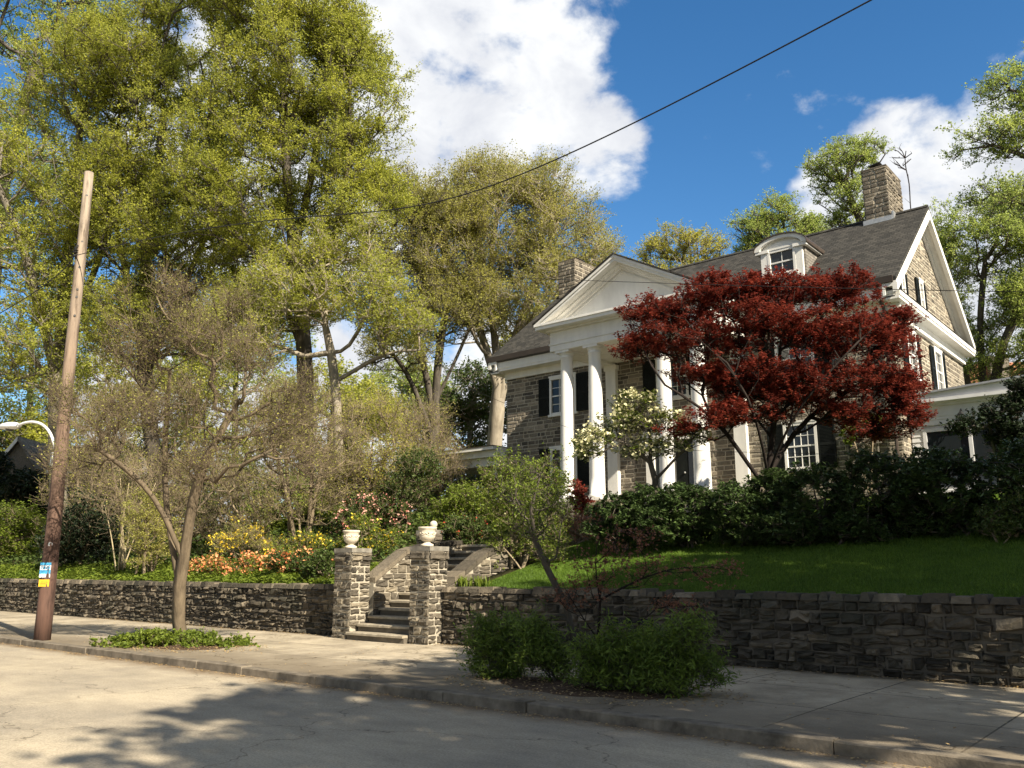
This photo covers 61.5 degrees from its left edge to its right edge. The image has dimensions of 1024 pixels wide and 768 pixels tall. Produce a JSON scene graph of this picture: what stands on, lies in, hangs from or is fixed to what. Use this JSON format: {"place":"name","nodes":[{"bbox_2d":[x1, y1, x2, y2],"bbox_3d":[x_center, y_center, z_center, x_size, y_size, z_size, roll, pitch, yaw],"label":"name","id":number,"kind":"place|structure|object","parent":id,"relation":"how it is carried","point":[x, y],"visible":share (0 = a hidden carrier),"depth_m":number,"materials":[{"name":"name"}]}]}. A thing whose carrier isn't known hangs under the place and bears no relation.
{"place":"outdoors","nodes":[
{"label":"outdoors","id":0,"kind":"place"},
{"bbox_2d":[2,517,617,586],"bbox_3d":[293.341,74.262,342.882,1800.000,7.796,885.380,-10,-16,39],"label":"hillside","id":1,"kind":"structure","parent":0,"point":[500,574],"depth_m":27.05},
{"bbox_2d":[0,496,46,558],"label":"green shrub","id":2,"kind":"object","parent":1,"relation":"on","point":[11,536],"visible":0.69,"depth_m":45.29,"materials":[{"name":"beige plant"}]},
{"bbox_2d":[0,446,48,540],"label":"evergreen shrub","id":3,"kind":"object","parent":1,"relation":"on","point":[22,480],"visible":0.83,"depth_m":55.35,"materials":[{"name":"green plant"}]},
{"bbox_2d":[0,396,89,451],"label":"background tree","id":4,"kind":"object","parent":1,"relation":"on","point":[35,432],"visible":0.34,"depth_m":77.99,"materials":[{"name":"green plant"}]},
{"bbox_2d":[0,254,127,446],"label":"background tree","id":5,"kind":"object","parent":1,"relation":"on","point":[30,396],"visible":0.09,"depth_m":81.92,"materials":[{"name":"green plant"}]},
{"bbox_2d":[0,0,137,288],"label":"oak tree","id":6,"kind":"object","parent":1,"relation":"on","point":[7,33],"visible":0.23,"depth_m":66.00,"materials":[{"name":"green plant"}]},
{"bbox_2d":[2,436,146,538],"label":"neighbour house","id":7,"kind":"structure","parent":1,"relation":"on","point":[17,450],"depth_m":60.30,"materials":[{"name":"stone"}]},
{"bbox_2d":[29,487,142,566],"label":"evergreen shrub","id":8,"kind":"object","parent":1,"relation":"on","point":[79,539],"visible":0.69,"depth_m":37.45,"materials":[{"name":"green plant"}]},
{"bbox_2d":[0,4,183,513],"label":"maple tree","id":9,"kind":"object","parent":1,"relation":"on","point":[44,319],"visible":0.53,"depth_m":45.87,"materials":[{"name":"green plant"}]},
{"bbox_2d":[26,364,161,522],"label":"bare shrub","id":10,"kind":"object","parent":1,"relation":"on","point":[73,464],"visible":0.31,"depth_m":41.69,"materials":[{"name":"beige plant"}]},
{"bbox_2d":[65,435,193,530],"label":"woodland shrub","id":11,"kind":"object","parent":1,"relation":"on","point":[136,453],"visible":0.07,"depth_m":47.26,"materials":[{"name":"green plant"}]},
{"bbox_2d":[104,478,156,570],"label":"cane clump","id":12,"kind":"object","parent":1,"relation":"on","point":[121,564],"visible":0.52,"depth_m":33.10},
{"bbox_2d":[46,310,241,476],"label":"background tree","id":13,"kind":"object","parent":1,"relation":"on","point":[88,367],"visible":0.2,"depth_m":78.14,"materials":[{"name":"green plant"}]},
{"bbox_2d":[116,484,183,574],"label":"pale shrub","id":14,"kind":"object","parent":1,"relation":"on","point":[145,516],"visible":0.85,"depth_m":30.78,"materials":[{"name":"green plant"}]},
{"bbox_2d":[36,0,271,528],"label":"maple tree","id":15,"kind":"object","parent":1,"relation":"on","point":[158,45],"visible":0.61,"depth_m":43.87,"materials":[{"name":"green plant"}]},
{"bbox_2d":[66,420,259,562],"bbox_3d":[-13.791,4.327,34.106,7.807,6.046,4.492,1,-12,-7],"label":"bare shrub","id":16,"kind":"object","parent":1,"relation":"on","point":[173,487],"visible":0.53,"depth_m":33.78,"materials":[{"name":"beige plant"}]},
{"bbox_2d":[0,558,382,583],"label":"ground cover","id":17,"kind":"object","parent":1,"relation":"on","point":[164,571],"visible":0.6,"depth_m":29.82,"materials":[{"name":"green plant"}]},
{"bbox_2d":[151,455,265,542],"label":"woodland shrub","id":18,"kind":"object","parent":1,"relation":"on","point":[243,497],"visible":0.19,"depth_m":39.29,"materials":[{"name":"green plant"}]},
{"bbox_2d":[188,550,232,576],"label":"azalea","id":19,"kind":"object","parent":1,"relation":"on","point":[213,563],"visible":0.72,"depth_m":28.20,"materials":[{"name":"orange plant"}]},
{"bbox_2d":[143,414,296,521],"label":"woodland shrub","id":20,"kind":"object","parent":1,"relation":"on","point":[243,452],"visible":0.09,"depth_m":59.41,"materials":[{"name":"green plant"}]},
{"bbox_2d":[155,304,325,512],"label":"background tree","id":21,"kind":"object","parent":1,"relation":"on","point":[238,383],"visible":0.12,"depth_m":90.18,"materials":[{"name":"green plant"}]},
{"bbox_2d":[204,516,279,558],"bbox_3d":[-9.384,5.469,30.002,2.752,1.706,1.789,0,-12,0],"label":"forsythia","id":22,"kind":"object","parent":1,"relation":"on","point":[229,549],"visible":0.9,"depth_m":29.83,"materials":[{"name":"yellow plant"}]},
{"bbox_2d":[222,550,278,575],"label":"azalea","id":23,"kind":"object","parent":1,"relation":"on","point":[245,562],"visible":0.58,"depth_m":27.27,"materials":[{"name":"orange plant"}]},
{"bbox_2d":[0,506,523,565],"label":"undergrowth","id":24,"kind":"object","parent":1,"relation":"on","point":[417,523],"visible":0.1,"depth_m":33.98,"materials":[{"name":"green plant"}]},
{"bbox_2d":[153,0,422,492],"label":"maple tree","id":25,"kind":"object","parent":1,"relation":"on","point":[337,49],"visible":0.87,"depth_m":40.42,"materials":[{"name":"green plant"}]},
{"bbox_2d":[205,366,374,546],"bbox_3d":[-8.012,2.794,30.950,6.218,6.883,4.601,3,-12,-12],"label":"bare shrub","id":26,"kind":"object","parent":1,"relation":"on","point":[287,498],"visible":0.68,"depth_m":30.83,"materials":[{"name":"beige plant"}]},
{"bbox_2d":[260,526,331,554],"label":"azalea","id":27,"kind":"object","parent":1,"relation":"on","point":[303,540],"visible":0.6,"depth_m":28.37,"materials":[{"name":"plant"}]},
{"bbox_2d":[244,468,350,537],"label":"woodland shrub","id":28,"kind":"object","parent":1,"relation":"on","point":[282,524],"visible":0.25,"depth_m":37.22,"materials":[{"name":"green plant"}]},
{"bbox_2d":[261,546,333,574],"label":"azalea","id":29,"kind":"object","parent":1,"relation":"on","point":[288,561],"visible":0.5,"depth_m":25.74,"materials":[{"name":"orange plant"}]},
{"bbox_2d":[173,194,451,507],"bbox_3d":[-9.065,-1.232,38.412,12.709,14.788,6.184,-1,-12,5],"label":"maple tree","id":30,"kind":"object","parent":1,"relation":"on","point":[383,323],"visible":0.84,"depth_m":38.10,"materials":[{"name":"green plant"}]},
{"bbox_2d":[298,546,334,583],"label":"green shrub","id":31,"kind":"object","parent":1,"relation":"on","point":[316,565],"visible":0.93,"depth_m":23.39,"materials":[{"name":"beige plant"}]},
{"bbox_2d":[243,354,408,462],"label":"background tree","id":32,"kind":"object","parent":1,"relation":"on","point":[359,387],"visible":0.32,"depth_m":83.36,"materials":[{"name":"green plant"}]},
{"bbox_2d":[321,463,389,509],"bbox_3d":[-6.344,4.508,35.028,3.252,2.755,2.166,-3,-13,15],"label":"lilac","id":33,"kind":"object","parent":1,"relation":"on","point":[371,483],"visible":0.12,"depth_m":34.82,"materials":[{"name":"green plant"}]},
{"bbox_2d":[330,510,404,556],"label":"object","id":34,"kind":"object","parent":1,"relation":"on","point":[357,523],"visible":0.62,"depth_m":26.85,"materials":[{"name":"green plant"}]},
{"bbox_2d":[307,381,429,526],"bbox_3d":[-5.357,2.727,33.093,4.401,6.166,4.219,-10,-16,39],"label":"bare shrub","id":35,"kind":"object","parent":1,"relation":"on","point":[383,454],"visible":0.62,"depth_m":32.79,"materials":[{"name":"beige plant"}]},
{"bbox_2d":[328,487,413,542],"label":"azalea","id":36,"kind":"object","parent":1,"relation":"on","point":[343,515],"visible":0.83,"depth_m":29.30,"materials":[{"name":"pink plant"}]},
{"bbox_2d":[367,444,446,538],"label":"green shrub","id":37,"kind":"object","parent":1,"relation":"on","point":[414,476],"visible":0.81,"depth_m":29.77,"materials":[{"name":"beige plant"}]},
{"bbox_2d":[360,356,465,452],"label":"background tree","id":38,"kind":"object","parent":1,"relation":"on","point":[419,384],"visible":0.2,"depth_m":90.86,"materials":[{"name":"green plant"}]},
{"bbox_2d":[368,540,462,618],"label":"cheek wall","id":39,"kind":"structure","parent":1,"relation":"on","point":[390,578],"depth_m":21.64,"materials":[{"name":"stone"}]},
{"bbox_2d":[345,544,487,643],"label":"stone steps","id":40,"kind":"structure","parent":1,"relation":"on","point":[389,624],"depth_m":20.38,"materials":[{"name":"stone"}]},
{"bbox_2d":[323,156,515,485],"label":"dark trunked tree","id":41,"kind":"object","parent":1,"relation":"on","point":[434,388],"visible":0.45,"depth_m":48.94,"materials":[{"name":"green plant"}]},
{"bbox_2d":[379,389,481,516],"bbox_3d":[-3.534,3.040,36.148,4.212,5.630,4.823,-10,-16,39],"label":"bare shrub","id":42,"kind":"object","parent":1,"relation":"on","point":[437,422],"visible":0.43,"depth_m":35.85,"materials":[{"name":"beige plant"}]},
{"bbox_2d":[416,530,450,543],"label":"stone pillar","id":43,"kind":"structure","parent":1,"relation":"on","point":[439,536],"depth_m":24.18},
{"bbox_2d":[409,472,488,514],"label":"woodland shrub","id":44,"kind":"object","parent":1,"relation":"on","point":[474,477],"visible":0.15,"depth_m":45.40,"materials":[{"name":"green plant"}]},
{"bbox_2d":[408,355,506,481],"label":"background tree","id":45,"kind":"object","parent":1,"relation":"on","point":[473,408],"visible":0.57,"depth_m":86.33,"materials":[{"name":"green plant"}]},
{"bbox_2d":[418,475,509,532],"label":"green shrub","id":46,"kind":"object","parent":1,"relation":"on","point":[443,507],"visible":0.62,"depth_m":27.65,"materials":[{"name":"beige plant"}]},
{"bbox_2d":[437,509,490,550],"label":"azalea","id":47,"kind":"object","parent":1,"relation":"on","point":[466,525],"visible":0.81,"depth_m":24.26,"materials":[{"name":"green plant"}]},
{"bbox_2d":[447,541,530,586],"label":"cheek wall","id":48,"kind":"structure","parent":1,"relation":"on","point":[480,563],"depth_m":20.87,"materials":[{"name":"stone"}]},
{"bbox_2d":[384,136,635,504],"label":"sycamore tree","id":49,"kind":"object","parent":1,"relation":"on","point":[539,257],"visible":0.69,"depth_m":50.34,"materials":[{"name":"green plant"}]},
{"bbox_2d":[471,449,577,569],"bbox_3d":[0.306,3.134,21.467,2.734,3.049,1.915,3,-13,-13],"label":"bay shrub","id":50,"kind":"object","parent":1,"relation":"on","point":[502,510],"visible":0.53,"depth_m":21.33,"materials":[{"name":"green plant"}]},
{"bbox_2d":[548,501,615,543],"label":"brown shrub","id":51,"kind":"object","parent":1,"relation":"on","point":[582,539],"visible":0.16,"depth_m":23.55,"materials":[{"name":"beige plant"}]},
{"bbox_2d":[566,479,598,521],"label":"red shrub","id":52,"kind":"object","parent":1,"relation":"on","point":[579,489],"visible":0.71,"depth_m":26.82,"materials":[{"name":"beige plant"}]},
{"bbox_2d":[578,481,676,552],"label":"rhododendron","id":53,"kind":"object","parent":1,"relation":"on","point":[626,505],"visible":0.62,"depth_m":20.81,"materials":[{"name":"green plant"}]},
{"bbox_2d":[306,268,1018,291],"bbox_3d":[2.093,-2.553,20.099,23.505,5.799,0.013,-10,-16,39],"label":"overhead cable","id":54,"kind":"object","parent":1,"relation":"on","point":[700,284],"visible":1,"depth_m":18.14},
{"bbox_2d":[630,481,722,547],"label":"rhododendron","id":55,"kind":"object","parent":1,"relation":"on","point":[680,525],"visible":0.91,"depth_m":20.09,"materials":[{"name":"green plant"}]},
{"bbox_2d":[629,218,734,269],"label":"distant tree","id":56,"kind":"object","parent":1,"relation":"on","point":[663,248],"visible":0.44,"depth_m":71.31,"materials":[{"name":"green plant"}]},
{"bbox_2d":[431,162,1023,519],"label":"stone house","id":57,"kind":"structure","parent":1,"relation":"on","point":[555,361],"depth_m":29.93,"materials":[{"name":"beige stone"}]},
{"bbox_2d":[549,446,576,488],"bbox_3d":[2.013,3.240,33.503,1.420,1.710,0.120,-10,-16,39],"label":"window","id":58,"kind":"structure","parent":57,"relation":"in","point":[558,448],"depth_m":33.83,"materials":[{"name":"glass"}]},
{"bbox_2d":[548,372,578,417],"bbox_3d":[2.013,0.430,34.111,1.420,1.660,0.120,-10,-16,39],"label":"window","id":59,"kind":"structure","parent":57,"relation":"in","point":[554,381],"depth_m":34.34,"materials":[{"name":"white paint"}]},
{"bbox_2d":[654,354,690,402],"bbox_3d":[5.772,-0.234,31.039,1.420,1.660,0.120,-10,-16,39],"label":"window","id":60,"kind":"structure","parent":57,"relation":"in","point":[685,392],"depth_m":30.87,"materials":[{"name":"glass"}]},
{"bbox_2d":[675,442,689,484],"bbox_3d":[5.767,3.146,30.301,1.000,2.140,0.136,-10,-16,39],"label":"door","id":61,"kind":"structure","parent":57,"relation":"in","point":[682,462],"depth_m":30.16,"materials":[{"name":"black paint"}]},
{"bbox_2d":[774,336,814,381],"bbox_3d":[9.263,-0.851,28.186,1.420,1.660,0.120,-10,-16,39],"label":"window","id":62,"kind":"structure","parent":57,"relation":"in","point":[786,351],"depth_m":28.39,"materials":[{"name":"glass"}]},
{"bbox_2d":[781,420,818,472],"bbox_3d":[9.263,1.983,27.573,1.220,1.660,0.120,-10,-16,39],"label":"window","id":63,"kind":"structure","parent":57,"relation":"in","point":[807,442],"depth_m":27.57,"materials":[{"name":"white paint"}]},
{"bbox_2d":[933,346,945,388],"bbox_3d":[14.871,-0.426,29.914,0.120,1.660,1.120,-10,-16,39],"label":"window","id":64,"kind":"structure","parent":57,"relation":"in","point":[937,352],"depth_m":30.11,"materials":[{"name":"white paint"}]},
{"bbox_2d":[721,186,830,252],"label":"distant tree","id":65,"kind":"object","parent":1,"relation":"on","point":[757,228],"visible":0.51,"depth_m":65.28,"materials":[{"name":"green plant"}]},
{"bbox_2d":[795,128,897,228],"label":"distant tree","id":66,"kind":"object","parent":1,"relation":"on","point":[859,156],"visible":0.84,"depth_m":57.60,"materials":[{"name":"green plant"}]},
{"bbox_2d":[838,415,879,496],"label":"climbing plant","id":67,"kind":"object","parent":1,"relation":"on","point":[845,441],"visible":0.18,"depth_m":25.92,"materials":[{"name":"plant"}]},
{"bbox_2d":[824,446,943,544],"bbox_3d":[7.883,2.443,18.344,2.593,2.286,1.983,1,-12,-5],"label":"rhododendron","id":68,"kind":"object","parent":1,"relation":"on","point":[867,523],"visible":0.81,"depth_m":17.94,"materials":[{"name":"green plant"}]},
{"bbox_2d":[888,143,911,208],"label":"bare tree","id":69,"kind":"object","parent":1,"relation":"on","point":[905,157],"visible":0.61,"depth_m":59.98,"materials":[{"name":"plant"}]},
{"bbox_2d":[882,444,996,538],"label":"rhododendron","id":70,"kind":"object","parent":1,"relation":"on","point":[919,475],"visible":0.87,"depth_m":17.24,"materials":[{"name":"green plant"}]},
{"bbox_2d":[923,171,1023,384],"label":"oak tree","id":71,"kind":"object","parent":1,"relation":"on","point":[1011,314],"visible":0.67,"depth_m":48.96,"materials":[{"name":"green plant"}]},
{"bbox_2d":[933,41,1023,220],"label":"oak tree","id":72,"kind":"object","parent":1,"relation":"on","point":[1005,148],"visible":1,"depth_m":35.96,"materials":[{"name":"green plant"}]},
{"bbox_2d":[959,438,1023,528],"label":"rhododendron","id":73,"kind":"object","parent":1,"relation":"on","point":[1011,475],"visible":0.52,"depth_m":16.75,"materials":[{"name":"green plant"}]},
{"bbox_2d":[966,484,1023,542],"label":"green shrub","id":74,"kind":"object","parent":1,"relation":"on","point":[1004,519],"visible":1,"depth_m":16.17,"materials":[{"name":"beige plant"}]},
{"bbox_2d":[0,643,921,767],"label":"road","id":75,"kind":"structure","parent":0,"point":[63,709],"depth_m":9.29,"materials":[{"name":"asphalt"}]},
{"bbox_2d":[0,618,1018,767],"bbox_3d":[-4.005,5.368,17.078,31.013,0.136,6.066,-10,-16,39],"label":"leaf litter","id":76,"kind":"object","parent":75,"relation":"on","point":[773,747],"visible":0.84,"depth_m":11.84,"materials":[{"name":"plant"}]},
{"bbox_2d":[0,635,1023,767],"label":"kerb","id":77,"kind":"structure","parent":75,"relation":"on","point":[884,752],"depth_m":9.84,"materials":[{"name":"concrete"}]},
{"bbox_2d":[0,611,1023,759],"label":"sidewalk","id":78,"kind":"structure","parent":0,"point":[853,713],"depth_m":11.57,"materials":[{"name":"concrete"}]},
{"bbox_2d":[33,171,93,639],"bbox_3d":[-11.068,0.181,21.419,0.536,11.906,0.457,-1,-12,6],"label":"utility pole","id":79,"kind":"object","parent":78,"relation":"on","point":[44,612],"visible":0.93,"depth_m":21.06,"materials":[{"name":"brown wood"}]},
{"bbox_2d":[0,421,54,465],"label":"street lamp","id":80,"kind":"object","parent":79,"relation":"attached to","point":[9,426],"visible":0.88,"depth_m":21.78,"materials":[{"name":"metal"}]},
{"bbox_2d":[70,0,871,256],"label":"overhead cable","id":81,"kind":"object","parent":79,"relation":"attached to","point":[545,163],"visible":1,"depth_m":12.08,"materials":[{"name":"rubber"}]},
{"bbox_2d":[0,578,333,635],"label":"retaining wall","id":82,"kind":"structure","parent":78,"relation":"on","point":[306,608],"depth_m":25.39,"materials":[{"name":"stone"}]},
{"bbox_2d":[135,644,221,649],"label":"planting bed soil","id":83,"kind":"structure","parent":78,"relation":"on","point":[173,647],"depth_m":17.92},
{"bbox_2d":[89,626,260,649],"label":"ground shrub","id":84,"kind":"object","parent":83,"relation":"on","point":[155,636],"visible":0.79,"depth_m":18.26,"materials":[{"name":"green plant"}]},
{"bbox_2d":[23,254,364,640],"bbox_3d":[-6.901,1.407,18.570,7.363,8.365,3.460,-2,-12,7],"label":"street tree","id":85,"kind":"object","parent":78,"relation":"on","point":[180,560],"visible":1,"depth_m":18.71,"materials":[{"name":"plant"}]},
{"bbox_2d":[331,548,371,638],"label":"stone pillar","id":86,"kind":"structure","parent":78,"relation":"on","point":[352,584],"depth_m":20.82,"materials":[{"name":"stone"}]},
{"bbox_2d":[343,530,359,547],"bbox_3d":[-3.995,3.860,21.360,0.430,0.445,0.430,-10,-16,39],"label":"garden urn","id":87,"kind":"object","parent":86,"relation":"on","point":[351,537],"visible":0.99,"depth_m":21.23,"materials":[{"name":"stone"}]},
{"bbox_2d":[408,546,448,644],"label":"stone pillar","id":88,"kind":"structure","parent":78,"relation":"on","point":[428,571],"depth_m":19.12,"materials":[{"name":"stone"}]},
{"bbox_2d":[418,527,436,545],"bbox_3d":[-1.939,3.497,19.680,0.430,0.445,0.430,-10,-16,39],"label":"garden urn","id":89,"kind":"object","parent":88,"relation":"on","point":[427,535],"visible":0.94,"depth_m":19.55,"materials":[{"name":"stone"}]},
{"bbox_2d":[500,677,684,699],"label":"planting bed soil","id":90,"kind":"structure","parent":78,"relation":"on","point":[564,688],"depth_m":11.56,"materials":[{"name":"soil"}]},
{"bbox_2d":[452,602,543,679],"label":"pavement shrub","id":91,"kind":"object","parent":90,"relation":"on","point":[490,649],"visible":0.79,"depth_m":13.03,"materials":[{"name":"green plant"}]},
{"bbox_2d":[490,442,580,651],"bbox_3d":[0.403,2.608,12.611,1.312,3.482,1.495,-5,-13,21],"label":"leaning sapling","id":92,"kind":"object","parent":90,"relation":"on","point":[534,535],"visible":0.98,"depth_m":12.64,"materials":[{"name":"green plant"}]},
{"bbox_2d":[501,599,577,682],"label":"pavement shrub","id":93,"kind":"object","parent":90,"relation":"on","point":[545,652],"visible":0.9,"depth_m":12.46,"materials":[{"name":"green plant"}]},
{"bbox_2d":[553,608,685,692],"bbox_3d":[1.450,3.646,11.711,1.692,1.211,1.462,5,-13,-22],"label":"pavement shrub","id":94,"kind":"object","parent":90,"relation":"on","point":[604,663],"visible":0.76,"depth_m":11.51,"materials":[{"name":"green plant"}]},
{"bbox_2d":[540,507,747,638],"bbox_3d":[1.868,3.014,12.222,2.981,2.505,1.190,-2,-12,9],"label":"leaning sapling","id":95,"kind":"object","parent":90,"relation":"on","point":[673,604],"visible":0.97,"depth_m":12.25,"materials":[{"name":"plant"}]},
{"bbox_2d":[623,601,741,698],"bbox_3d":[2.171,3.482,11.244,1.633,1.290,1.152,-2,-12,10],"label":"pavement shrub","id":96,"kind":"object","parent":90,"relation":"on","point":[687,658],"visible":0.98,"depth_m":11.10,"materials":[{"name":"green plant"}]},
{"bbox_2d":[443,672,752,706],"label":"leaf litter","id":97,"kind":"object","parent":78,"relation":"on","point":[704,700],"visible":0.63,"depth_m":11.41,"materials":[{"name":"plant"}]},
{"bbox_2d":[441,586,1023,687],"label":"retaining wall","id":98,"kind":"structure","parent":78,"relation":"on","point":[977,639],"depth_m":13.70,"materials":[{"name":"stone"}]},
{"bbox_2d":[0,0,1023,523],"label":"sky","id":99,"kind":"structure","parent":0,"point":[570,75],"materials":[{"name":"blue"}]},
{"bbox_2d":[443,376,1023,464],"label":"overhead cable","id":100,"kind":"object","parent":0,"point":[752,452],"visible":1,"depth_m":17.92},
{"bbox_2d":[480,491,1023,596],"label":"lawn","id":101,"kind":"structure","parent":0,"point":[882,563],"depth_m":16.60,"materials":[{"name":"plant"}]},
{"bbox_2d":[568,386,717,494],"bbox_3d":[3.270,1.998,21.556,3.723,3.852,1.949,-1,-12,6],"label":"dogwood tree","id":102,"kind":"object","parent":101,"relation":"on","point":[637,416],"visible":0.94,"depth_m":21.51,"materials":[{"name":"white plant"}]},
{"bbox_2d":[697,467,815,547],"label":"rhododendron","id":103,"kind":"object","parent":101,"relation":"on","point":[754,499],"visible":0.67,"depth_m":19.55,"materials":[{"name":"green plant"}]},
{"bbox_2d":[605,259,937,488],"bbox_3d":[6.595,0.186,21.570,8.777,6.425,4.121,1,-12,-4],"label":"japanese maple","id":104,"kind":"object","parent":101,"relation":"on","point":[773,386],"visible":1,"depth_m":21.26,"materials":[{"name":"red plant"}]},
{"bbox_2d":[743,459,863,546],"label":"rhododendron","id":105,"kind":"object","parent":101,"relation":"on","point":[808,524],"visible":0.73,"depth_m":18.65,"materials":[{"name":"green plant"}]},
{"bbox_2d":[938,373,1023,492],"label":"yew tree","id":106,"kind":"object","parent":101,"relation":"on","point":[1006,426],"visible":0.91,"depth_m":20.93,"materials":[{"name":"green plant"}]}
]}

